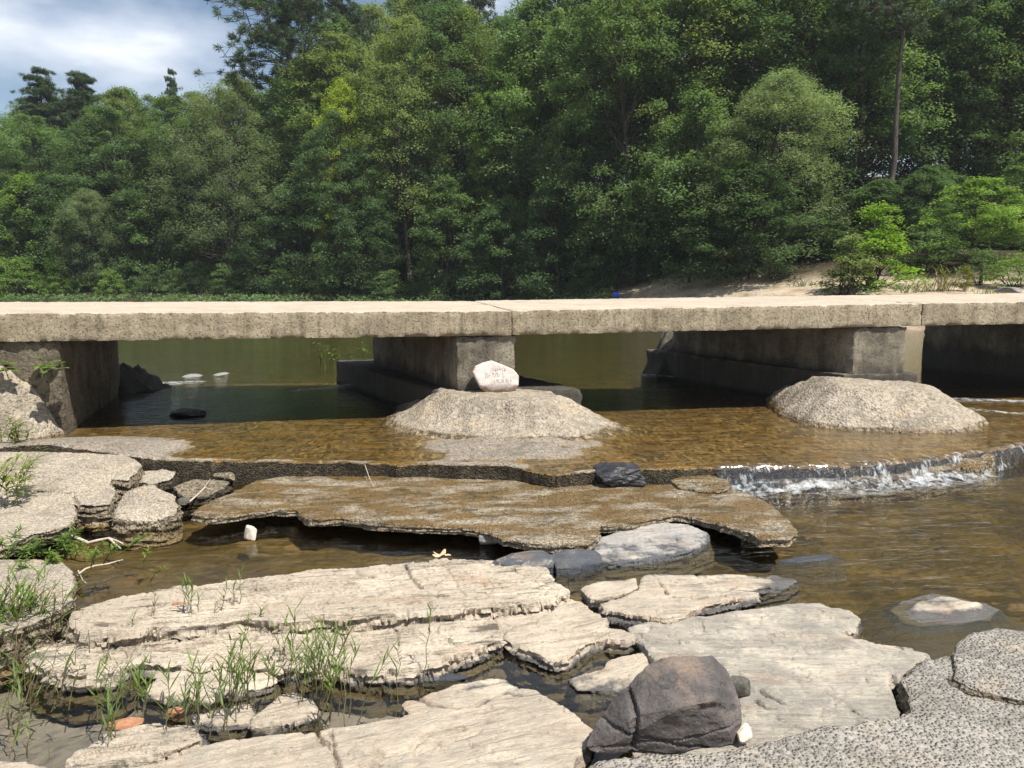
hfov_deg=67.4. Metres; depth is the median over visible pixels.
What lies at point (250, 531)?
stone
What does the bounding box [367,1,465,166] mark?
broadleaf tree
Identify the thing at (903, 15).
pine tree
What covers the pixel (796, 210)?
young tree
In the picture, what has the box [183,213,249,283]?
young tree
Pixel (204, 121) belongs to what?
broadleaf tree
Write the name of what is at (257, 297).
undergrowth
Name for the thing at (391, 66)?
broadleaf tree
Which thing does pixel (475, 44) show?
broadleaf tree
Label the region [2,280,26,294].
bush
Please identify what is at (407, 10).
broadleaf tree
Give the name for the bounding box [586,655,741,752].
boulder
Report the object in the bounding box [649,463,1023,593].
pool water
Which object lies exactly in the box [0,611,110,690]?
dry grass
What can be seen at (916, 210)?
young tree
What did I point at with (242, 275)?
young tree
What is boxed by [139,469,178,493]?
concrete chunk
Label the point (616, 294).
blue bag
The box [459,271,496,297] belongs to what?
bush
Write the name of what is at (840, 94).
broadleaf tree
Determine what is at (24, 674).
grass clump
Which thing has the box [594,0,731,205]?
broadleaf tree
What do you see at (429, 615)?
reed
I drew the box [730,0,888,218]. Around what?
broadleaf tree
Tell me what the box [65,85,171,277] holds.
broadleaf tree
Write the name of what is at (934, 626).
flat rock
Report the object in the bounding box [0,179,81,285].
young tree
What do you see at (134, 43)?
sky
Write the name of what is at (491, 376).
inscribed stone
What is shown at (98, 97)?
broadleaf tree
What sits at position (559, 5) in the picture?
broadleaf tree
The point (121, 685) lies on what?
reed
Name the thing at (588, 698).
bedrock ledge
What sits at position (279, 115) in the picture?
broadleaf tree
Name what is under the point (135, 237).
young tree
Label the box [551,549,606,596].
bedrock ledge
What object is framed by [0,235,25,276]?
young tree
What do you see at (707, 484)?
loose slab
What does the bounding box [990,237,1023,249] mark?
bush
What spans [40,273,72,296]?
bush
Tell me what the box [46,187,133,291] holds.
willow tree
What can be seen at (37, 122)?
broadleaf tree
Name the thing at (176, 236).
young tree
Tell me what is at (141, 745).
bedrock ledge
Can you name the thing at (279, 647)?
reed
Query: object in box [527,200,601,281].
young tree
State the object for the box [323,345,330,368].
water plant
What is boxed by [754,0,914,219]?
broadleaf tree
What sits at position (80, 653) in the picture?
dry grass
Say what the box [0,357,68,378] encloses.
leafy weed
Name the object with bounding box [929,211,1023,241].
young tree
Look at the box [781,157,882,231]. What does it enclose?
young tree
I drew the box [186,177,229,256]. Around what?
young tree
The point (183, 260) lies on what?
young tree
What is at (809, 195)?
young tree
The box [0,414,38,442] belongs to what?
willow herb
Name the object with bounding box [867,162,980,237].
young tree
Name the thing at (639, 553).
bedrock ledge
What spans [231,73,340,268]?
broadleaf tree
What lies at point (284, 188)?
young tree
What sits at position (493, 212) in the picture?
young tree
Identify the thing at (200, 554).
riverbed
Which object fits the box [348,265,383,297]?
bush
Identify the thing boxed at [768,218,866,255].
young tree
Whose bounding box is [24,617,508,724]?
bedrock ledge
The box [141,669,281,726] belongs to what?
bedrock ledge
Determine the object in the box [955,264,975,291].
bush
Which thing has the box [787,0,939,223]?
broadleaf tree
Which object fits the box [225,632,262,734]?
reed
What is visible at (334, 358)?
water plant
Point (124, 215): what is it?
young tree
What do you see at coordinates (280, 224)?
young tree
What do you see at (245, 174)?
willow tree
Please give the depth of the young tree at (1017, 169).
36.81 m
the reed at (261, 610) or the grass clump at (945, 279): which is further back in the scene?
the grass clump at (945, 279)
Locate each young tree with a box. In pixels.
[0,171,72,283]
[0,173,121,281]
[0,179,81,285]
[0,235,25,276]
[1,160,91,274]
[32,159,107,279]
[64,187,165,272]
[70,200,146,281]
[101,192,212,283]
[124,180,214,282]
[124,239,193,284]
[143,196,202,274]
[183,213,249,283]
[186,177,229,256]
[193,226,244,278]
[221,199,302,291]
[223,180,310,280]
[235,231,298,280]
[242,174,334,276]
[243,171,358,286]
[288,181,374,281]
[307,177,400,288]
[317,194,406,298]
[360,235,417,278]
[362,186,453,285]
[372,152,422,265]
[382,178,451,275]
[407,173,488,299]
[415,224,479,282]
[422,155,544,280]
[452,212,532,282]
[453,197,554,299]
[473,178,584,279]
[503,172,608,299]
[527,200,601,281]
[578,179,679,270]
[579,150,686,290]
[603,185,701,283]
[606,82,766,294]
[624,199,711,254]
[661,160,840,279]
[675,187,782,284]
[707,163,786,243]
[753,203,824,249]
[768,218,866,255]
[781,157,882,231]
[787,183,848,246]
[820,212,896,237]
[823,177,925,247]
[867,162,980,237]
[872,212,967,245]
[879,201,937,228]
[884,165,965,250]
[905,174,1023,267]
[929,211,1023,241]
[953,198,998,226]
[964,205,1023,237]
[981,152,1023,243]
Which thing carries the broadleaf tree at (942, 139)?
on the riverbed
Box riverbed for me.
[0,176,1023,767]
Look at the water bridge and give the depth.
10.65 m
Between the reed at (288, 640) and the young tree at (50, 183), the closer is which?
the reed at (288, 640)
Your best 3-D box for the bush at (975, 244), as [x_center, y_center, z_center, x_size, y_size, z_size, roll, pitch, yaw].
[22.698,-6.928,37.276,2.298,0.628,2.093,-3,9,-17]
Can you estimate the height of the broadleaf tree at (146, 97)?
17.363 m
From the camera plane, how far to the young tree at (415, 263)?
60.41 m
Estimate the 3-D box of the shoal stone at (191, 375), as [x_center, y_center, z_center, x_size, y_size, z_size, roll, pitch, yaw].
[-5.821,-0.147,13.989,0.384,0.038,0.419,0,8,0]
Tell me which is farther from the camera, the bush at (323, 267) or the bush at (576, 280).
the bush at (323, 267)
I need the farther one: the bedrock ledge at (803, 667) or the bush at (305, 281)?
the bush at (305, 281)
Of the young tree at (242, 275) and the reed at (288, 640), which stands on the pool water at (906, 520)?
the reed at (288, 640)
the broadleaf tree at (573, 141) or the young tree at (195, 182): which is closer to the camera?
the broadleaf tree at (573, 141)
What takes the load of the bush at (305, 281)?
on the riverbed
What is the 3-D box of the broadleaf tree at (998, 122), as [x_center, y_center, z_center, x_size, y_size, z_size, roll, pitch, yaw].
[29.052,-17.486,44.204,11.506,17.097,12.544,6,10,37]
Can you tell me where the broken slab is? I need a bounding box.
[191,476,796,552]
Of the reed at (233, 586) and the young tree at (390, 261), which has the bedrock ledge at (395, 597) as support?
the reed at (233, 586)
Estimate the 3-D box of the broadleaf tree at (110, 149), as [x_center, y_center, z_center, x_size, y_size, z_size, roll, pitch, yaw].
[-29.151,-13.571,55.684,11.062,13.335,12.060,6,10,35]
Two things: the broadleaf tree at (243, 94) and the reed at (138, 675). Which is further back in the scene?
the broadleaf tree at (243, 94)
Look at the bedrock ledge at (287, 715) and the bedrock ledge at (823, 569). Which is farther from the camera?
the bedrock ledge at (823, 569)
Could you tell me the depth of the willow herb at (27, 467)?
6.38 m
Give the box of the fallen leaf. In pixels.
[433,549,450,556]
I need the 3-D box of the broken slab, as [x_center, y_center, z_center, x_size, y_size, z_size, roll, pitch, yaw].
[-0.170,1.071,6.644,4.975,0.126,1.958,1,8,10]
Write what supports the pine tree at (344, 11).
on the riverbed
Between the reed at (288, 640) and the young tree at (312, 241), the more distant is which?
the young tree at (312, 241)
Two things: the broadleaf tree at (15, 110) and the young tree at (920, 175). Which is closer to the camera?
the young tree at (920, 175)
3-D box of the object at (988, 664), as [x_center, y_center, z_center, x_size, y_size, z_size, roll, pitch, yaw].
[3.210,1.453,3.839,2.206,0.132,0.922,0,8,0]
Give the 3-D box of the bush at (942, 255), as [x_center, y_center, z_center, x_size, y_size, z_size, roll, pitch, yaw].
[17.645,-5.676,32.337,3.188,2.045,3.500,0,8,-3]
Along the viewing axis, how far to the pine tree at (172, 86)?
66.59 m
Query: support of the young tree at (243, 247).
on the riverbed
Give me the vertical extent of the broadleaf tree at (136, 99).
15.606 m
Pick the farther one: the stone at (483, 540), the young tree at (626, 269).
the young tree at (626, 269)
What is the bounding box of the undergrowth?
[0,259,732,301]
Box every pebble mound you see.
[0,366,64,439]
[379,387,635,440]
[762,376,989,435]
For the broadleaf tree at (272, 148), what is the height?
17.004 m
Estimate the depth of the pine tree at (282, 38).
54.96 m
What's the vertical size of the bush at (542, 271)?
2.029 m
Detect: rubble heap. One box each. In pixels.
[119,362,172,395]
[641,331,674,388]
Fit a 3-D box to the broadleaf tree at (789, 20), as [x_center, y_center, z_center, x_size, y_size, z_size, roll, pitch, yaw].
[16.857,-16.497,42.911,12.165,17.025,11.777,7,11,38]
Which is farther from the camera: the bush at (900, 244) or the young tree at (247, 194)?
the young tree at (247, 194)
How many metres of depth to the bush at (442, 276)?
50.02 m
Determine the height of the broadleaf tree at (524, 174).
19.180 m
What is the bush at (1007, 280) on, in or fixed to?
on the riverbed
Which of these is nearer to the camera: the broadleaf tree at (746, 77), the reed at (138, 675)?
the reed at (138, 675)
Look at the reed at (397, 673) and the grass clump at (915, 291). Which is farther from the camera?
the grass clump at (915, 291)
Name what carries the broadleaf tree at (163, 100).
on the riverbed
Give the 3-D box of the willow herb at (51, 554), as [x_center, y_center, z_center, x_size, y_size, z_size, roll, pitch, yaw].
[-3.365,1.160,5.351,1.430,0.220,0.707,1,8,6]
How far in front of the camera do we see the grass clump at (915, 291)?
28.67 m
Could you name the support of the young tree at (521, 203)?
on the riverbed
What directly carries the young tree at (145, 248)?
on the riverbed
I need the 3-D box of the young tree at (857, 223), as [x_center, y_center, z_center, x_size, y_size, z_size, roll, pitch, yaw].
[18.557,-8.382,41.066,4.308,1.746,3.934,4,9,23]
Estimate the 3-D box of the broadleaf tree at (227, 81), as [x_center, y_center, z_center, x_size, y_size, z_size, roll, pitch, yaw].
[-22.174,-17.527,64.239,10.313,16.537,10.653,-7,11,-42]
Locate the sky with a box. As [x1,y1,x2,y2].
[0,0,1015,191]
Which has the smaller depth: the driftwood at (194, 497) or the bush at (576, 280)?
the driftwood at (194, 497)
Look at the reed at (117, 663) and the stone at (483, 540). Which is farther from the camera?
the stone at (483, 540)
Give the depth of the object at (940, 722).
3.25 m
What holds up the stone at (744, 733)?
on the bedrock ledge at (803, 667)
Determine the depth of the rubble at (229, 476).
7.58 m
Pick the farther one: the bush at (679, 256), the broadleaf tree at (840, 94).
the broadleaf tree at (840, 94)
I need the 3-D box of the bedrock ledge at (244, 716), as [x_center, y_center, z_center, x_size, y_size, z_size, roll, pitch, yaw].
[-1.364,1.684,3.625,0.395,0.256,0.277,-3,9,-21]
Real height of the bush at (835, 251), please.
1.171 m
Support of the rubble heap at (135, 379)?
on the riverbed
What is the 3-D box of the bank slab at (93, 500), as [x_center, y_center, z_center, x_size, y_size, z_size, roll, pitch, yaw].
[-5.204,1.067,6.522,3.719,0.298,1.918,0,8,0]
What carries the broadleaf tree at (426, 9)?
on the riverbed
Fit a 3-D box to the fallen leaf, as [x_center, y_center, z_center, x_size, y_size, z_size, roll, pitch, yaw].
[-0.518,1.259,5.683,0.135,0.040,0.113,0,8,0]
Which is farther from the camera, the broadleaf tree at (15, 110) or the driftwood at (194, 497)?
the broadleaf tree at (15, 110)
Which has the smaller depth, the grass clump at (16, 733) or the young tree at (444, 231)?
the grass clump at (16, 733)
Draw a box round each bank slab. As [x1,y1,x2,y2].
[0,437,144,500]
[0,466,119,531]
[0,504,77,559]
[0,559,77,684]
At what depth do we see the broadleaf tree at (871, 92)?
44.17 m
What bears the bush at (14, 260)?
on the riverbed
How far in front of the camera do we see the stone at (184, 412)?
10.06 m
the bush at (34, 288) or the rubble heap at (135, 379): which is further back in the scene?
the bush at (34, 288)
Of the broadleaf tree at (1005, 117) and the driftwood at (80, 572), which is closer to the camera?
the driftwood at (80, 572)
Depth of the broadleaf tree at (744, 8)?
42.11 m
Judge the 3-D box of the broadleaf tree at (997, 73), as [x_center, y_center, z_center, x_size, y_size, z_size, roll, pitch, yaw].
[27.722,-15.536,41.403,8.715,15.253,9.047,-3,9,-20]
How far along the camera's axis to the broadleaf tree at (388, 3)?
78.05 m
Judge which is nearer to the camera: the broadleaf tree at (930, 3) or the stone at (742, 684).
the stone at (742, 684)
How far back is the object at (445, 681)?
3.98 m
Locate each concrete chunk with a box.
[110,485,184,549]
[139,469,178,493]
[172,479,232,515]
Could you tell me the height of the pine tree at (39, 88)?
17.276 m
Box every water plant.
[312,341,321,368]
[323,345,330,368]
[329,349,339,368]
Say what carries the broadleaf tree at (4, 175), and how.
on the riverbed
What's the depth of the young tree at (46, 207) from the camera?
61.20 m
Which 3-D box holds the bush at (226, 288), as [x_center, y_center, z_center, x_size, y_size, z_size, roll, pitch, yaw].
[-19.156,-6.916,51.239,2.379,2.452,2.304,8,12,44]
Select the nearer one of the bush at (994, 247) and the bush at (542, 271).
the bush at (994, 247)
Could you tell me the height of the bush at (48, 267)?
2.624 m
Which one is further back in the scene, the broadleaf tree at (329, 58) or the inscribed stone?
the broadleaf tree at (329, 58)
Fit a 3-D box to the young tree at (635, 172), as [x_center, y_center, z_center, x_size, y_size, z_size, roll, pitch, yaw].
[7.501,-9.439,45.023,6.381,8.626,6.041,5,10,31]
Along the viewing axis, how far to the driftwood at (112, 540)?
5.92 m
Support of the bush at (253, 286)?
on the riverbed
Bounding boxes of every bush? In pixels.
[0,255,45,299]
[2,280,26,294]
[13,276,45,292]
[36,261,77,296]
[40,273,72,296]
[69,269,100,291]
[91,264,133,292]
[92,267,125,297]
[125,264,169,299]
[153,267,193,298]
[172,259,208,292]
[205,262,244,297]
[236,273,267,293]
[256,266,299,292]
[298,272,318,291]
[306,262,341,297]
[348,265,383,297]
[356,269,404,300]
[400,275,435,298]
[432,271,462,295]
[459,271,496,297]
[495,267,524,293]
[520,266,553,296]
[559,278,589,296]
[673,249,702,263]
[749,252,794,278]
[807,232,884,294]
[815,236,868,257]
[822,200,931,289]
[878,225,972,272]
[888,236,917,252]
[954,248,1003,284]
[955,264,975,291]
[956,235,994,246]
[975,230,1019,248]
[980,257,1023,287]
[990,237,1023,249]
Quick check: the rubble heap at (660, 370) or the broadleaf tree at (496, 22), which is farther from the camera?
the broadleaf tree at (496, 22)
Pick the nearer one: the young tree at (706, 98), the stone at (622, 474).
the stone at (622, 474)
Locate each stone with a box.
[104,717,143,730]
[165,706,184,717]
[169,382,186,385]
[169,408,206,416]
[172,602,185,605]
[182,374,201,377]
[213,372,229,375]
[244,525,256,540]
[472,360,518,391]
[479,535,496,544]
[593,462,646,486]
[731,675,750,698]
[736,723,751,743]
[993,287,1022,292]
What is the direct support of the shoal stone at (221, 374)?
on the river water at (568, 347)
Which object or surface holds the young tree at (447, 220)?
on the riverbed
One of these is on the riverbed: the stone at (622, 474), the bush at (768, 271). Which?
the bush at (768, 271)
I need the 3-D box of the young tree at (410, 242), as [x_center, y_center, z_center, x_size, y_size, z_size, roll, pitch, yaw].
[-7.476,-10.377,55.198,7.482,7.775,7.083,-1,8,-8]
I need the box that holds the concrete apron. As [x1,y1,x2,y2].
[0,383,1023,501]
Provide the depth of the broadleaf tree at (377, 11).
65.77 m
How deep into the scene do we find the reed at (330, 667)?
3.66 m
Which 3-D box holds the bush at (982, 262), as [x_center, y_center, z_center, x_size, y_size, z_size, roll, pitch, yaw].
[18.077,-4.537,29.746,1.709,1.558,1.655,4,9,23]
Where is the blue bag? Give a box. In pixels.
[613,290,619,298]
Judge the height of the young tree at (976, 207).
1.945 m
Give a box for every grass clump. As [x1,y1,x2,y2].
[0,554,95,663]
[0,578,78,644]
[0,635,89,711]
[0,665,66,740]
[8,689,63,759]
[785,278,811,286]
[894,280,938,292]
[902,264,989,291]
[947,287,1004,293]
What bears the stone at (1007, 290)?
on the riverbed
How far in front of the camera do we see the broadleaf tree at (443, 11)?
51.22 m
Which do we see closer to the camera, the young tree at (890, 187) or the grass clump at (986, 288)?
the grass clump at (986, 288)
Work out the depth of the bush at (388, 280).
49.53 m
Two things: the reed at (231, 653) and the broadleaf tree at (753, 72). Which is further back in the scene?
the broadleaf tree at (753, 72)
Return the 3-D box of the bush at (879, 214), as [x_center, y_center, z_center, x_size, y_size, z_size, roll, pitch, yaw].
[14.459,-5.479,30.585,3.636,3.595,3.517,-3,9,-19]
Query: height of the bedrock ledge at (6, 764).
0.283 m
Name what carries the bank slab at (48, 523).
on the riverbed
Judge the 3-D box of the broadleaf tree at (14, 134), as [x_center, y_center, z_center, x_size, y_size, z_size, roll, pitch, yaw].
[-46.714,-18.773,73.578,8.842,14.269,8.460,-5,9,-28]
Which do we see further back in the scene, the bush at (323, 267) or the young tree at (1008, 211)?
the bush at (323, 267)
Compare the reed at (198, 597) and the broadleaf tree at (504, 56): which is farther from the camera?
the broadleaf tree at (504, 56)
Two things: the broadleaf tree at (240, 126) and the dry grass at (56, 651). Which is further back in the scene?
the broadleaf tree at (240, 126)
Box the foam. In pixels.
[778,473,962,490]
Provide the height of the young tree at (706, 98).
10.754 m
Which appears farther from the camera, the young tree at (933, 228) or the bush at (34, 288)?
the bush at (34, 288)
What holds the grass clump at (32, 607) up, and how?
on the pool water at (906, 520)
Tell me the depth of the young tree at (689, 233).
46.71 m
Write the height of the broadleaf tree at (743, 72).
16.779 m
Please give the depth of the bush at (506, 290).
49.94 m
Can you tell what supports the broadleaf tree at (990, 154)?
on the riverbed
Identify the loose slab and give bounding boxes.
[669,475,732,493]
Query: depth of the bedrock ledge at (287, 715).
3.60 m
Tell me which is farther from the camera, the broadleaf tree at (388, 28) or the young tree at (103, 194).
the broadleaf tree at (388, 28)
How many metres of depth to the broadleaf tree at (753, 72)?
62.44 m
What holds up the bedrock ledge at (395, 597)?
on the riverbed
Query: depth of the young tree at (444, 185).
48.25 m
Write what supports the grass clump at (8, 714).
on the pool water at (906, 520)
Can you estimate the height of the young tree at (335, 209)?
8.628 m
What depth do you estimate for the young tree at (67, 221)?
60.83 m
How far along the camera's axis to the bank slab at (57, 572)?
4.38 m
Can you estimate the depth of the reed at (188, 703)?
3.47 m
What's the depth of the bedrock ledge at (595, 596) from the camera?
4.95 m
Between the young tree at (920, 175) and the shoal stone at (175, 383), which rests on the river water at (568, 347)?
the shoal stone at (175, 383)
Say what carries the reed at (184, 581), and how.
on the bedrock ledge at (395, 597)
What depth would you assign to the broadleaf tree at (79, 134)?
69.97 m
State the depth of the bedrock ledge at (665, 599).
4.86 m
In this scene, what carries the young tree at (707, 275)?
on the riverbed
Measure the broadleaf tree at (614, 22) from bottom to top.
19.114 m
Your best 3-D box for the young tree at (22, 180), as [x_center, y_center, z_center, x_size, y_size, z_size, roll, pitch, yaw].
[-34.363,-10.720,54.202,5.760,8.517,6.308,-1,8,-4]
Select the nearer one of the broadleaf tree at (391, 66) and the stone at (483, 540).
the stone at (483, 540)
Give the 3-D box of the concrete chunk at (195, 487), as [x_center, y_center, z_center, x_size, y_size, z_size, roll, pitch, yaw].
[-2.942,1.056,7.226,0.540,0.215,0.558,0,8,0]
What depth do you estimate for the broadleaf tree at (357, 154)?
49.95 m
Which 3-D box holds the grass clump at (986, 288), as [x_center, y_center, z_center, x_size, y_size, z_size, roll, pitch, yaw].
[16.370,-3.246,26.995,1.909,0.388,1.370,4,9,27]
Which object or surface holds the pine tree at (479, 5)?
on the riverbed
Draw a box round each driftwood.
[65,532,123,548]
[77,559,122,583]
[188,479,212,502]
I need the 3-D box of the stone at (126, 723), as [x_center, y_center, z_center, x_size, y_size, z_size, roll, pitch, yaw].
[-1.772,1.558,3.510,0.165,0.039,0.061,-4,9,-27]
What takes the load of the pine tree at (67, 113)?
on the riverbed
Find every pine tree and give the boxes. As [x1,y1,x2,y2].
[1,65,95,245]
[33,70,136,263]
[160,68,191,193]
[192,0,387,280]
[295,0,389,150]
[433,0,503,231]
[821,0,980,232]
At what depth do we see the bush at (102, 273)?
51.43 m
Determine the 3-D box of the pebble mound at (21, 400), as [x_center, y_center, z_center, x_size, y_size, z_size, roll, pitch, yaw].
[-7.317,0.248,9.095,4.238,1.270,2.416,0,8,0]
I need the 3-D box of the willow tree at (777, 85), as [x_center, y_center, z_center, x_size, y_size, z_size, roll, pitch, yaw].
[12.566,-10.095,36.935,8.371,9.961,8.631,1,8,6]
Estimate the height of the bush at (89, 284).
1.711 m
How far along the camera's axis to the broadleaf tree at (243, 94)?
56.44 m
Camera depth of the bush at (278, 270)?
51.15 m
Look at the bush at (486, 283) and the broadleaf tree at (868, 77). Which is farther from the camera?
the bush at (486, 283)
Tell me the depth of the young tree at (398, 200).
63.96 m
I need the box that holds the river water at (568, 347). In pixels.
[0,300,1023,472]
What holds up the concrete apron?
on the riverbed
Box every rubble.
[177,497,191,504]
[213,472,234,480]
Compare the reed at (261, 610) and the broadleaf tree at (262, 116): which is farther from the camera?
the broadleaf tree at (262, 116)
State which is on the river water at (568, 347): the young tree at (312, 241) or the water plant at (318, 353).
the water plant at (318, 353)
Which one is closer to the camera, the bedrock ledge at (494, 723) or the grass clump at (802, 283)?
the bedrock ledge at (494, 723)
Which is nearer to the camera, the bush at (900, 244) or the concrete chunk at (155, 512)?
the concrete chunk at (155, 512)
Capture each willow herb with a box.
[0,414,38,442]
[0,446,50,505]
[0,524,148,570]
[1,545,168,580]
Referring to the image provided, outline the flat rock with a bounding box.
[857,594,1023,659]
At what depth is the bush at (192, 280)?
52.00 m
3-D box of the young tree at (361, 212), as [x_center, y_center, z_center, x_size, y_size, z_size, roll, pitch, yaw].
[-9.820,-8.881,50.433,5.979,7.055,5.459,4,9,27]
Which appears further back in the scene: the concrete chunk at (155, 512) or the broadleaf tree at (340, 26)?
the broadleaf tree at (340, 26)
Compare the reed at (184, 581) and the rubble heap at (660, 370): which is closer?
the reed at (184, 581)
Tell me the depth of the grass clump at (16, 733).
3.31 m
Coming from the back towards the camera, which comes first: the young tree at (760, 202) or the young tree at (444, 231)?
the young tree at (444, 231)
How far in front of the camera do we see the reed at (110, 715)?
3.39 m
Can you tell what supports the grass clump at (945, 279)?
on the riverbed
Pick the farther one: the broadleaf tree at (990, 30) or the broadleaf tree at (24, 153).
the broadleaf tree at (24, 153)
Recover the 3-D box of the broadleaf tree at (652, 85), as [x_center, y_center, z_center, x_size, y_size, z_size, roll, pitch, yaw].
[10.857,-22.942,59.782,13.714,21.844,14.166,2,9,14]
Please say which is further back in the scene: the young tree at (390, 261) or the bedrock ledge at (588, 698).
the young tree at (390, 261)
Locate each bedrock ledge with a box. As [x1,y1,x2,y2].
[0,761,46,767]
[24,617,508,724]
[65,723,208,767]
[66,558,569,653]
[130,678,600,767]
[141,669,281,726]
[188,704,256,743]
[248,693,323,737]
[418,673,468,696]
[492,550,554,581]
[493,599,635,699]
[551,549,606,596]
[562,653,649,728]
[580,578,637,613]
[593,523,713,585]
[598,574,800,631]
[627,603,930,757]
[771,554,847,584]
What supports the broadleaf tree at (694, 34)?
on the riverbed
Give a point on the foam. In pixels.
(823, 484)
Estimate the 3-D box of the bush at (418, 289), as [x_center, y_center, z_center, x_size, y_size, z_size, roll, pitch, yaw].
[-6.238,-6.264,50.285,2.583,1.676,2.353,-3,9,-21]
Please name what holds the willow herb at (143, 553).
on the pool water at (906, 520)
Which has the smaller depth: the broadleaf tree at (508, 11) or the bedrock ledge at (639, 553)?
the bedrock ledge at (639, 553)
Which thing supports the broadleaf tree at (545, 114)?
on the riverbed
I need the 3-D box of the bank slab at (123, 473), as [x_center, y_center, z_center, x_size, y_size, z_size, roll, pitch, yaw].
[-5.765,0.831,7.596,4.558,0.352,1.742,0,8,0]
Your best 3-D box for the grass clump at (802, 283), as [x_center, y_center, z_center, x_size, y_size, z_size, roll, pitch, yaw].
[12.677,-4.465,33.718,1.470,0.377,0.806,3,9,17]
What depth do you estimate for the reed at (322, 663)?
3.67 m
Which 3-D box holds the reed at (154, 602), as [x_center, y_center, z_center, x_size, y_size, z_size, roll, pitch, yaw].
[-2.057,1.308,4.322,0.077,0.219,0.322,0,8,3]
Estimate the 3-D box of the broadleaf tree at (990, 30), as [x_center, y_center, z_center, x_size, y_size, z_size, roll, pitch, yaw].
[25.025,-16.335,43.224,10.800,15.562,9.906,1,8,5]
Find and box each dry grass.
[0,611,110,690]
[1,607,165,698]
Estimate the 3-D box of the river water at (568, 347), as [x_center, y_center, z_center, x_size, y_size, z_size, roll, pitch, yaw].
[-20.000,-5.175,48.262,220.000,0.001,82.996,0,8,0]
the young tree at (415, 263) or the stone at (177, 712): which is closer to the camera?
the stone at (177, 712)
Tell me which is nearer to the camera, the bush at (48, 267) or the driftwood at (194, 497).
the driftwood at (194, 497)
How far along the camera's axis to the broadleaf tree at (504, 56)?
49.78 m
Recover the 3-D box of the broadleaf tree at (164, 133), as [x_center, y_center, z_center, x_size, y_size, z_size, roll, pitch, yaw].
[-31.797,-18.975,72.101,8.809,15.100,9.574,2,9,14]
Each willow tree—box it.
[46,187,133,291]
[137,79,316,290]
[678,66,863,273]
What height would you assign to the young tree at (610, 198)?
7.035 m
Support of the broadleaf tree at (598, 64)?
on the riverbed
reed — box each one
[67,669,137,709]
[77,655,156,724]
[83,650,152,671]
[87,657,134,747]
[127,589,158,626]
[152,676,222,743]
[157,629,252,732]
[175,573,196,613]
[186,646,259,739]
[196,590,218,613]
[219,564,247,610]
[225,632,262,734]
[231,596,309,709]
[240,602,267,630]
[257,618,398,725]
[280,612,329,693]
[282,613,354,736]
[388,643,401,716]
[418,602,440,691]
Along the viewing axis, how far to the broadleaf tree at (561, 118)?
47.57 m
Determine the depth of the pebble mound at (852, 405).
9.45 m
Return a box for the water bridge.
[0,293,1023,434]
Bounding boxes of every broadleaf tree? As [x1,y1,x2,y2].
[0,93,108,246]
[0,113,97,279]
[0,118,44,172]
[0,135,60,260]
[0,157,70,278]
[25,103,192,280]
[46,103,124,261]
[55,91,153,272]
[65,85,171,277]
[70,83,191,274]
[115,93,236,278]
[120,100,206,223]
[124,93,187,187]
[157,88,227,213]
[159,88,298,279]
[160,96,235,202]
[184,73,287,249]
[187,80,283,211]
[206,79,296,222]
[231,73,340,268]
[241,55,398,280]
[241,93,313,180]
[262,13,416,271]
[272,30,417,281]
[274,109,404,293]
[277,0,426,259]
[301,73,386,280]
[348,12,463,290]
[352,0,512,272]
[359,0,434,184]
[365,0,495,215]
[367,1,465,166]
[370,0,537,264]
[387,4,515,281]
[405,8,582,269]
[445,23,535,201]
[456,0,601,283]
[461,0,650,283]
[461,42,547,283]
[464,0,582,160]
[487,0,651,270]
[511,0,682,276]
[522,0,655,255]
[530,0,719,286]
[575,2,724,203]
[579,0,739,254]
[581,0,796,249]
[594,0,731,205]
[635,0,803,233]
[671,0,799,156]
[685,0,790,191]
[693,0,844,169]
[707,0,925,237]
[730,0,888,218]
[742,0,946,212]
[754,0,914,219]
[767,21,888,180]
[779,0,960,235]
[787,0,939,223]
[825,0,1023,211]
[858,0,1023,220]
[883,0,1022,210]
[903,5,1023,221]
[908,0,1023,221]
[928,0,1023,232]
[932,1,1023,208]
[948,1,1023,197]
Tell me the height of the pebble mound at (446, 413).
0.709 m
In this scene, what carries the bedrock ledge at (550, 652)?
on the riverbed
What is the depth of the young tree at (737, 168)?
35.59 m
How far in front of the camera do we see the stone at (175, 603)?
4.60 m
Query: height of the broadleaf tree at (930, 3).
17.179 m
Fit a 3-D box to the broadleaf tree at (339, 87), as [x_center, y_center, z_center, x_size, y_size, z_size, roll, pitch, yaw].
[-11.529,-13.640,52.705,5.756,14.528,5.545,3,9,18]
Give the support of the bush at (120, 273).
on the riverbed
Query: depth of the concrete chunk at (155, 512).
6.38 m
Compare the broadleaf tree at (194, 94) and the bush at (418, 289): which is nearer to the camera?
the bush at (418, 289)
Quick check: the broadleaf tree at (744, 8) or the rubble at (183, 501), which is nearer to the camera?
the rubble at (183, 501)
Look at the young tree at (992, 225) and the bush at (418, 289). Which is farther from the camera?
the bush at (418, 289)

